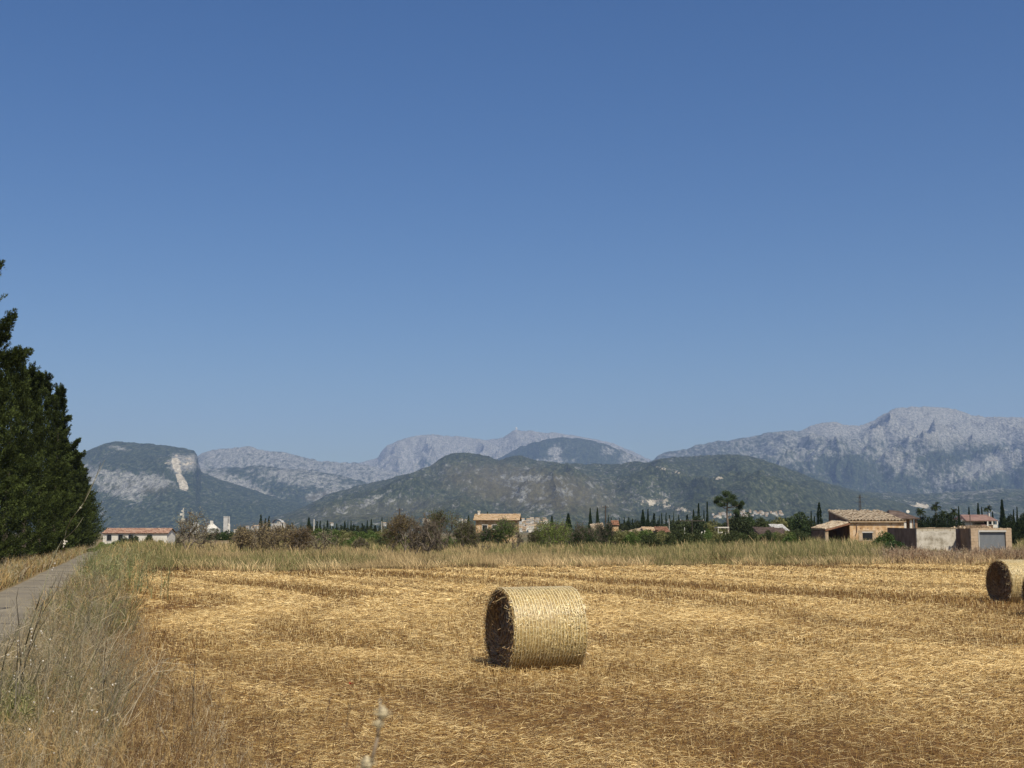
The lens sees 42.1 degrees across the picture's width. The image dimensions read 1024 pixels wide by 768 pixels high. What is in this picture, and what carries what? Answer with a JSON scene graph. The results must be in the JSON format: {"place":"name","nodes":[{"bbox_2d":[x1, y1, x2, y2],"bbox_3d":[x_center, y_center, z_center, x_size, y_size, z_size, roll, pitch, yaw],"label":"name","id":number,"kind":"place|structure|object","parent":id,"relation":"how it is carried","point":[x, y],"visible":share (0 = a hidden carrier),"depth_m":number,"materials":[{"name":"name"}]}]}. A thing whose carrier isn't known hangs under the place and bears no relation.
{"place":"outdoors","nodes":[
{"label":"outdoors","id":0,"kind":"place"},
{"bbox_2d":[0,552,97,663],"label":"road","id":1,"kind":"structure","parent":0,"point":[24,591],"depth_m":43.01,"materials":[{"name":"grey asphalt"}]},
{"bbox_2d":[27,441,306,531],"bbox_3d":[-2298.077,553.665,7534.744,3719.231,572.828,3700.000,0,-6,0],"label":"mountains","id":2,"kind":"structure","parent":0,"point":[142,485],"depth_m":6854.79,"materials":[{"name":"stone"}]},
{"bbox_2d":[200,465,368,504],"bbox_3d":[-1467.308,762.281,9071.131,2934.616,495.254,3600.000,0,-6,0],"label":"mountains","id":3,"kind":"structure","parent":0,"point":[305,486],"depth_m":9340.13,"materials":[{"name":"stone"}]},
{"bbox_2d":[0,532,581,767],"bbox_3d":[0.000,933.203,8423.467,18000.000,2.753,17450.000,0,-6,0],"label":"ground","id":4,"kind":"structure","parent":0,"point":[100,539],"depth_m":95.71,"materials":[{"name":"brown soil"}]},
{"bbox_2d":[13,640,18,739],"bbox_3d":[-4.652,2.945,12.471,0.016,1.067,0.268,2,-7,-19],"label":"fennel stalk","id":5,"kind":"object","parent":4,"relation":"on","point":[16,682],"visible":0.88,"depth_m":12.56,"materials":[{"name":"plant"}]},
{"bbox_2d":[0,259,36,559],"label":"cypress tree","id":6,"kind":"object","parent":4,"relation":"on","point":[9,358],"visible":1,"depth_m":60.47,"materials":[{"name":"green plant"}]},
{"bbox_2d":[16,592,20,704],"bbox_3d":[-4.810,2.760,12.990,0.067,1.548,0.483,2,-6,-14],"label":"fennel stalk","id":7,"kind":"object","parent":4,"relation":"on","point":[19,648],"visible":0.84,"depth_m":13.16,"materials":[{"name":"plant"}]},
{"bbox_2d":[0,331,39,560],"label":"cypress tree","id":8,"kind":"object","parent":4,"relation":"on","point":[6,459],"visible":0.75,"depth_m":66.07,"materials":[{"name":"green plant"}]},
{"bbox_2d":[0,667,45,749],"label":"green weeds","id":9,"kind":"object","parent":4,"relation":"on","point":[23,701],"visible":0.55,"depth_m":12.73,"materials":[{"name":"green plant"}]},
{"bbox_2d":[0,359,56,564],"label":"cypress tree","id":10,"kind":"object","parent":4,"relation":"on","point":[17,378],"visible":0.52,"depth_m":73.02,"materials":[{"name":"green plant"}]},
{"bbox_2d":[1,361,77,561],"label":"cypress tree","id":11,"kind":"object","parent":4,"relation":"on","point":[38,376],"visible":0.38,"depth_m":80.04,"materials":[{"name":"green plant"}]},
{"bbox_2d":[17,569,63,696],"bbox_3d":[-4.739,2.716,13.381,0.740,1.727,0.274,-4,-7,30],"label":"fennel stalk","id":12,"kind":"object","parent":4,"relation":"on","point":[37,632],"visible":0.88,"depth_m":13.48,"materials":[{"name":"plant"}]},
{"bbox_2d":[8,370,73,558],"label":"cypress tree","id":13,"kind":"object","parent":4,"relation":"on","point":[49,403],"visible":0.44,"depth_m":88.02,"materials":[{"name":"green plant"}]},
{"bbox_2d":[0,544,87,589],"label":"dry weeds","id":14,"kind":"object","parent":4,"relation":"on","point":[13,572],"visible":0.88,"depth_m":61.95,"materials":[{"name":"beige plant"}]},
{"bbox_2d":[42,382,72,553],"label":"cypress tree","id":15,"kind":"object","parent":4,"relation":"on","point":[62,418],"visible":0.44,"depth_m":97.96,"materials":[{"name":"green plant"}]},
{"bbox_2d":[36,424,81,549],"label":"cypress tree","id":16,"kind":"object","parent":4,"relation":"on","point":[72,510],"visible":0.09,"depth_m":107.69,"materials":[{"name":"green plant"}]},
{"bbox_2d":[15,460,104,686],"bbox_3d":[-4.747,2.205,13.843,0.949,2.850,0.502,0,-6,0],"label":"fennel stalk","id":17,"kind":"object","parent":4,"relation":"on","point":[32,622],"visible":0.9,"depth_m":13.85,"materials":[{"name":"plant"}]},
{"bbox_2d":[61,437,86,548],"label":"cypress tree","id":18,"kind":"object","parent":4,"relation":"on","point":[73,445],"visible":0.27,"depth_m":117.79,"materials":[{"name":"green plant"}]},
{"bbox_2d":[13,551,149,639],"bbox_3d":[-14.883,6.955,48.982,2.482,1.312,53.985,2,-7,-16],"label":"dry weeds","id":19,"kind":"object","parent":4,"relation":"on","point":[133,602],"visible":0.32,"depth_m":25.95,"materials":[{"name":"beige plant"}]},
{"bbox_2d":[68,447,98,547],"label":"cypress tree","id":20,"kind":"object","parent":4,"relation":"on","point":[83,537],"visible":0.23,"depth_m":129.50,"materials":[{"name":"green plant"}]},
{"bbox_2d":[74,462,104,547],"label":"cypress tree","id":21,"kind":"object","parent":4,"relation":"on","point":[85,470],"visible":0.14,"depth_m":141.42,"materials":[{"name":"green plant"}]},
{"bbox_2d":[76,481,110,547],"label":"cypress tree","id":22,"kind":"object","parent":4,"relation":"on","point":[94,509],"visible":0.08,"depth_m":151.57,"materials":[{"name":"green plant"}]},
{"bbox_2d":[0,558,195,767],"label":"dry weeds","id":23,"kind":"object","parent":4,"relation":"on","point":[71,649],"visible":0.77,"depth_m":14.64,"materials":[{"name":"beige plant"}]},
{"bbox_2d":[68,538,186,599],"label":"green weeds","id":24,"kind":"object","parent":4,"relation":"on","point":[126,564],"visible":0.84,"depth_m":41.41,"materials":[{"name":"green plant"}]},
{"bbox_2d":[101,528,176,543],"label":"farmhouse","id":25,"kind":"object","parent":4,"relation":"on","point":[115,534],"visible":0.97,"depth_m":238.58,"materials":[{"name":"white paint"}]},
{"bbox_2d":[169,507,223,550],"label":"almond tree","id":26,"kind":"object","parent":4,"relation":"on","point":[183,530],"visible":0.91,"depth_m":89.74,"materials":[{"name":"brown plant"}]},
{"bbox_2d":[201,528,222,542],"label":"bush","id":27,"kind":"object","parent":4,"relation":"on","point":[216,536],"visible":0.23,"depth_m":231.02,"materials":[{"name":"green plant"}]},
{"bbox_2d":[223,516,229,532],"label":"cement silo","id":28,"kind":"object","parent":4,"relation":"on","point":[226,523],"visible":0.84,"depth_m":2283.72,"materials":[{"name":"grey concrete"}]},
{"bbox_2d":[220,530,232,544],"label":"bush","id":29,"kind":"object","parent":4,"relation":"on","point":[226,534],"visible":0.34,"depth_m":228.14,"materials":[{"name":"green plant"}]},
{"bbox_2d":[227,524,259,550],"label":"almond tree","id":30,"kind":"object","parent":4,"relation":"on","point":[244,536],"visible":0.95,"depth_m":102.94,"materials":[{"name":"brown plant"}]},
{"bbox_2d":[250,521,271,550],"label":"almond tree","id":31,"kind":"object","parent":4,"relation":"on","point":[261,539],"visible":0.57,"depth_m":106.42,"materials":[{"name":"brown plant"}]},
{"bbox_2d":[264,519,297,549],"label":"almond tree","id":32,"kind":"object","parent":4,"relation":"on","point":[275,533],"visible":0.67,"depth_m":102.79,"materials":[{"name":"brown plant"}]},
{"bbox_2d":[281,525,317,550],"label":"almond tree","id":33,"kind":"object","parent":4,"relation":"on","point":[301,536],"visible":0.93,"depth_m":97.03,"materials":[{"name":"brown plant"}]},
{"bbox_2d":[308,526,338,551],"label":"almond tree","id":34,"kind":"object","parent":4,"relation":"on","point":[324,541],"visible":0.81,"depth_m":93.34,"materials":[{"name":"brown plant"}]},
{"bbox_2d":[351,537,371,551],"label":"almond tree","id":35,"kind":"object","parent":4,"relation":"on","point":[360,542],"visible":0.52,"depth_m":105.05,"materials":[{"name":"green plant"}]},
{"bbox_2d":[356,698,390,767],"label":"dry thistle","id":36,"kind":"object","parent":4,"relation":"on","point":[366,760],"visible":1,"depth_m":1.85,"materials":[{"name":"beige plant"}]},
{"bbox_2d":[377,511,428,553],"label":"almond tree","id":37,"kind":"object","parent":4,"relation":"on","point":[399,525],"visible":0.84,"depth_m":97.12,"materials":[{"name":"brown plant"}]},
{"bbox_2d":[406,511,449,554],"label":"almond tree","id":38,"kind":"object","parent":4,"relation":"on","point":[433,541],"visible":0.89,"depth_m":93.29,"materials":[{"name":"brown plant"}]},
{"bbox_2d":[421,507,462,550],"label":"tree","id":39,"kind":"object","parent":4,"relation":"on","point":[437,516],"visible":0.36,"depth_m":114.94,"materials":[{"name":"green plant"}]},
{"bbox_2d":[51,601,863,767],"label":"dry weeds","id":40,"kind":"object","parent":4,"relation":"on","point":[268,746],"visible":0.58,"depth_m":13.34,"materials":[{"name":"beige plant"}]},
{"bbox_2d":[449,518,480,548],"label":"tree","id":41,"kind":"object","parent":4,"relation":"on","point":[468,534],"visible":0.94,"depth_m":119.08,"materials":[{"name":"green plant"}]},
{"bbox_2d":[476,522,497,543],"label":"tree","id":42,"kind":"object","parent":4,"relation":"on","point":[484,536],"visible":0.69,"depth_m":148.58,"materials":[{"name":"green plant"}]},
{"bbox_2d":[473,511,521,542],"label":"country house","id":43,"kind":"structure","parent":4,"relation":"on","point":[483,520],"depth_m":248.86,"materials":[{"name":"stone"}]},
{"bbox_2d":[487,515,524,544],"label":"tree","id":44,"kind":"object","parent":4,"relation":"on","point":[503,529],"visible":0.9,"depth_m":148.64,"materials":[{"name":"green plant"}]},
{"bbox_2d":[512,531,525,550],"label":"sapling","id":45,"kind":"object","parent":4,"relation":"on","point":[519,539],"visible":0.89,"depth_m":91.46,"materials":[{"name":"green plant"}]},
{"bbox_2d":[526,529,545,544],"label":"bush","id":46,"kind":"object","parent":4,"relation":"on","point":[533,539],"visible":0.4,"depth_m":178.54,"materials":[{"name":"green plant"}]},
{"bbox_2d":[526,515,572,546],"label":"tree","id":47,"kind":"object","parent":4,"relation":"on","point":[546,530],"visible":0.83,"depth_m":126.56,"materials":[{"name":"green plant"}]},
{"bbox_2d":[566,518,604,547],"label":"tree","id":48,"kind":"object","parent":4,"relation":"on","point":[582,533],"visible":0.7,"depth_m":120.64,"materials":[{"name":"green plant"}]},
{"bbox_2d":[592,518,618,547],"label":"tree","id":49,"kind":"object","parent":4,"relation":"on","point":[606,535],"visible":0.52,"depth_m":122.91,"materials":[{"name":"green plant"}]},
{"bbox_2d":[608,528,625,545],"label":"bush","id":50,"kind":"object","parent":4,"relation":"on","point":[620,535],"visible":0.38,"depth_m":129.95,"materials":[{"name":"green plant"}]},
{"bbox_2d":[620,531,638,546],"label":"bush","id":51,"kind":"object","parent":4,"relation":"on","point":[632,538],"visible":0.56,"depth_m":119.97,"materials":[{"name":"green plant"}]},
{"bbox_2d":[640,532,661,547],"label":"bush","id":52,"kind":"object","parent":4,"relation":"on","point":[646,539],"visible":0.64,"depth_m":119.03,"materials":[{"name":"green plant"}]},
{"bbox_2d":[656,531,668,543],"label":"bush","id":53,"kind":"object","parent":4,"relation":"on","point":[661,535],"visible":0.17,"depth_m":120.33,"materials":[{"name":"green plant"}]},
{"bbox_2d":[660,532,677,546],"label":"bush","id":54,"kind":"object","parent":4,"relation":"on","point":[670,539],"visible":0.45,"depth_m":118.56,"materials":[{"name":"green plant"}]},
{"bbox_2d":[669,519,693,534],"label":"round tree","id":55,"kind":"object","parent":4,"relation":"on","point":[681,525],"visible":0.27,"depth_m":212.66,"materials":[{"name":"green plant"}]},
{"bbox_2d":[674,529,693,545],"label":"bush","id":56,"kind":"object","parent":4,"relation":"on","point":[682,537],"visible":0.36,"depth_m":120.24,"materials":[{"name":"green plant"}]},
{"bbox_2d":[686,514,707,533],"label":"round tree","id":57,"kind":"object","parent":4,"relation":"on","point":[698,525],"visible":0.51,"depth_m":212.84,"materials":[{"name":"green plant"}]},
{"bbox_2d":[691,529,707,544],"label":"bush","id":58,"kind":"object","parent":4,"relation":"on","point":[698,535],"visible":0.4,"depth_m":126.78,"materials":[{"name":"green plant"}]},
{"bbox_2d":[704,519,721,534],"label":"round tree","id":59,"kind":"object","parent":4,"relation":"on","point":[710,524],"visible":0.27,"depth_m":212.99,"materials":[{"name":"green plant"}]},
{"bbox_2d":[713,532,733,543],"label":"bush","id":60,"kind":"object","parent":4,"relation":"on","point":[723,538],"visible":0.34,"depth_m":119.36,"materials":[{"name":"green plant"}]},
{"bbox_2d":[712,490,744,532],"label":"stone pine","id":61,"kind":"object","parent":4,"relation":"on","point":[730,498],"visible":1,"depth_m":198.89,"materials":[{"name":"green plant"}]},
{"bbox_2d":[722,514,752,534],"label":"round tree","id":62,"kind":"object","parent":4,"relation":"on","point":[736,524],"visible":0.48,"depth_m":212.39,"materials":[{"name":"green plant"}]},
{"bbox_2d":[731,530,743,543],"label":"bush","id":63,"kind":"object","parent":4,"relation":"on","point":[738,536],"visible":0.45,"depth_m":119.65,"materials":[{"name":"green plant"}]},
{"bbox_2d":[743,512,754,534],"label":"round tree","id":64,"kind":"object","parent":4,"relation":"on","point":[749,518],"visible":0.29,"depth_m":213.51,"materials":[{"name":"green plant"}]},
{"bbox_2d":[742,531,758,543],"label":"bush","id":65,"kind":"object","parent":4,"relation":"on","point":[749,536],"visible":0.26,"depth_m":122.52,"materials":[{"name":"green plant"}]},
{"bbox_2d":[752,517,772,530],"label":"round tree","id":66,"kind":"object","parent":4,"relation":"on","point":[760,522],"visible":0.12,"depth_m":213.09,"materials":[{"name":"green plant"}]},
{"bbox_2d":[752,527,781,536],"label":"shed","id":67,"kind":"structure","parent":4,"relation":"on","point":[760,530],"depth_m":152.51,"materials":[{"name":"brown stone"}]},
{"bbox_2d":[759,530,775,544],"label":"bush","id":68,"kind":"object","parent":4,"relation":"on","point":[767,535],"visible":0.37,"depth_m":123.16,"materials":[{"name":"green plant"}]},
{"bbox_2d":[772,515,790,533],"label":"round tree","id":69,"kind":"object","parent":4,"relation":"on","point":[780,520],"visible":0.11,"depth_m":213.52,"materials":[{"name":"green plant"}]},
{"bbox_2d":[775,530,797,542],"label":"bush","id":70,"kind":"object","parent":4,"relation":"on","point":[780,536],"visible":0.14,"depth_m":121.77,"materials":[{"name":"green plant"}]},
{"bbox_2d":[781,532,798,545],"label":"bush","id":71,"kind":"object","parent":4,"relation":"on","point":[788,536],"visible":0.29,"depth_m":119.05,"materials":[{"name":"green plant"}]},
{"bbox_2d":[786,511,810,538],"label":"round tree","id":72,"kind":"object","parent":4,"relation":"on","point":[798,523],"visible":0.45,"depth_m":213.19,"materials":[{"name":"green plant"}]},
{"bbox_2d":[793,529,807,543],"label":"bush","id":73,"kind":"object","parent":4,"relation":"on","point":[803,536],"visible":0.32,"depth_m":129.71,"materials":[{"name":"green plant"}]},
{"bbox_2d":[815,502,822,529],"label":"cypress tree","id":74,"kind":"object","parent":4,"relation":"on","point":[820,519],"visible":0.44,"depth_m":188.96,"materials":[{"name":"green plant"}]},
{"bbox_2d":[811,509,905,542],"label":"house","id":75,"kind":"structure","parent":4,"relation":"on","point":[861,525],"depth_m":149.86,"materials":[{"name":"stone"}]},
{"bbox_2d":[858,530,875,540],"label":"window","id":76,"kind":"structure","parent":75,"relation":"in","point":[863,534],"depth_m":149.24,"materials":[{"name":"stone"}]},
{"bbox_2d":[871,531,894,545],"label":"bush","id":77,"kind":"object","parent":4,"relation":"on","point":[887,536],"visible":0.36,"depth_m":111.01,"materials":[{"name":"green plant"}]},
{"bbox_2d":[883,540,906,550],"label":"bush","id":78,"kind":"object","parent":4,"relation":"on","point":[894,543],"visible":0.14,"depth_m":94.89,"materials":[{"name":"green plant"}]},
{"bbox_2d":[886,510,919,527],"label":"porch house","id":79,"kind":"structure","parent":4,"relation":"on","point":[908,519],"depth_m":159.96,"materials":[{"name":"tile"}]},
{"bbox_2d":[887,527,955,550],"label":"block wall","id":80,"kind":"structure","parent":4,"relation":"on","point":[931,537],"depth_m":117.27,"materials":[{"name":"stone"}]},
{"bbox_2d":[917,515,929,527],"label":"bush","id":81,"kind":"object","parent":4,"relation":"on","point":[921,523],"visible":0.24,"depth_m":203.47,"materials":[{"name":"green plant"}]},
{"bbox_2d":[927,513,944,527],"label":"bush","id":82,"kind":"object","parent":4,"relation":"on","point":[936,523],"visible":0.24,"depth_m":203.32,"materials":[{"name":"green plant"}]},
{"bbox_2d":[938,514,952,527],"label":"bush","id":83,"kind":"object","parent":4,"relation":"on","point":[944,522],"visible":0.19,"depth_m":203.56,"materials":[{"name":"green plant"}]},
{"bbox_2d":[947,514,961,527],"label":"bush","id":84,"kind":"object","parent":4,"relation":"on","point":[957,522],"visible":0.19,"depth_m":203.73,"materials":[{"name":"green plant"}]},
{"bbox_2d":[956,513,997,527],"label":"villa","id":85,"kind":"object","parent":4,"relation":"on","point":[986,520],"visible":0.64,"depth_m":235.14,"materials":[{"name":"pink tile"}]},
{"bbox_2d":[953,525,1011,552],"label":"garage","id":86,"kind":"structure","parent":4,"relation":"on","point":[969,536],"depth_m":111.36,"materials":[{"name":"grey concrete"}]},
{"bbox_2d":[979,532,1005,550],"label":"garage door","id":87,"kind":"structure","parent":86,"relation":"in","point":[990,538],"depth_m":111.37,"materials":[{"name":"grey metal"}]},
{"bbox_2d":[998,499,1006,527],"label":"conifer tree","id":88,"kind":"object","parent":4,"relation":"on","point":[1002,515],"visible":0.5,"depth_m":258.61,"materials":[{"name":"green plant"}]},
{"bbox_2d":[1001,513,1020,542],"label":"bush","id":89,"kind":"object","parent":4,"relation":"on","point":[1008,524],"visible":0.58,"depth_m":188.54,"materials":[{"name":"green plant"}]},
{"bbox_2d":[1011,522,1023,543],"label":"bush","id":90,"kind":"object","parent":4,"relation":"on","point":[1013,536],"visible":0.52,"depth_m":187.64,"materials":[{"name":"green plant"}]},
{"bbox_2d":[1016,513,1023,536],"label":"bush","id":91,"kind":"object","parent":4,"relation":"on","point":[1021,522],"visible":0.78,"depth_m":188.41,"materials":[{"name":"green plant"}]},
{"bbox_2d":[197,446,401,482],"bbox_3d":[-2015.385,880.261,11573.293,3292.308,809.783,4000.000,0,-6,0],"label":"mountains","id":92,"kind":"structure","parent":0,"point":[243,457],"depth_m":12248.68,"materials":[{"name":"stone"}]},
{"bbox_2d":[359,430,651,474],"bbox_3d":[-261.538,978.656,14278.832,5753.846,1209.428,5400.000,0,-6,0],"label":"mountains","id":93,"kind":"structure","parent":0,"point":[409,455],"depth_m":15267.14,"materials":[{"name":"stone"}]},
{"bbox_2d":[0,0,1023,462],"label":"sky","id":94,"kind":"structure","parent":0,"point":[340,231],"materials":[{"name":"blue"}]},
{"bbox_2d":[95,535,1023,573],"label":"tall grass","id":95,"kind":"structure","parent":0,"point":[226,557],"depth_m":76.46,"materials":[{"name":"beige plant"}]},
{"bbox_2d":[96,568,1023,767],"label":"field","id":96,"kind":"structure","parent":0,"point":[676,742],"depth_m":14.00,"materials":[{"name":"yellow plant"}]},
{"bbox_2d":[477,584,597,671],"bbox_3d":[0.353,3.551,19.455,1.493,1.336,1.431,2,-7,-21],"label":"straw bale","id":97,"kind":"object","parent":96,"relation":"on","point":[536,627],"visible":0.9,"depth_m":19.04},
{"bbox_2d":[486,668,604,676],"bbox_3d":[0.499,4.099,18.853,1.904,0.145,0.425,2,-7,-20],"label":"matted straw","id":98,"kind":"object","parent":96,"relation":"on","point":[546,671],"visible":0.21,"depth_m":18.82,"materials":[{"name":"plant"}]},
{"bbox_2d":[77,563,1023,767],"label":"lying straw","id":99,"kind":"object","parent":96,"relation":"on","point":[433,718],"visible":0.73,"depth_m":18.04,"materials":[{"name":"yellow plant"}]},
{"bbox_2d":[82,563,1023,767],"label":"stubble","id":100,"kind":"object","parent":96,"relation":"on","point":[736,587],"visible":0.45,"depth_m":25.89,"materials":[{"name":"yellow plant"}]},
{"bbox_2d":[860,544,1023,564],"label":"dry brambles","id":101,"kind":"object","parent":96,"relation":"on","point":[911,552],"visible":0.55,"depth_m":79.67,"materials":[{"name":"beige plant"}]},
{"bbox_2d":[984,559,1023,603],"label":"straw bale","id":102,"kind":"object","parent":96,"relation":"on","point":[1004,579],"visible":0.85,"depth_m":36.28},
{"bbox_2d":[497,437,647,464],"bbox_3d":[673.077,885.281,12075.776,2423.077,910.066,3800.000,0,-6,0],"label":"mountains","id":103,"kind":"structure","parent":0,"point":[562,450],"depth_m":12445.50,"materials":[{"name":"stone"}]},
{"bbox_2d":[219,453,1009,532],"bbox_3d":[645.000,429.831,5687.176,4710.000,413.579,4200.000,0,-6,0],"label":"foothills","id":104,"kind":"structure","parent":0,"point":[464,485],"depth_m":5007.50,"materials":[{"name":"stone"}]},
{"bbox_2d":[649,406,1023,493],"bbox_3d":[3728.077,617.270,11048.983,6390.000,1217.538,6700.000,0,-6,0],"label":"mountains","id":105,"kind":"structure","parent":0,"point":[914,450],"depth_m":10677.93,"materials":[{"name":"stone"}]},
{"bbox_2d":[858,488,1023,520],"bbox_3d":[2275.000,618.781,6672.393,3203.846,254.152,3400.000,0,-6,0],"label":"foothills","id":106,"kind":"structure","parent":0,"point":[1012,499],"depth_m":6469.71,"materials":[{"name":"stone"}]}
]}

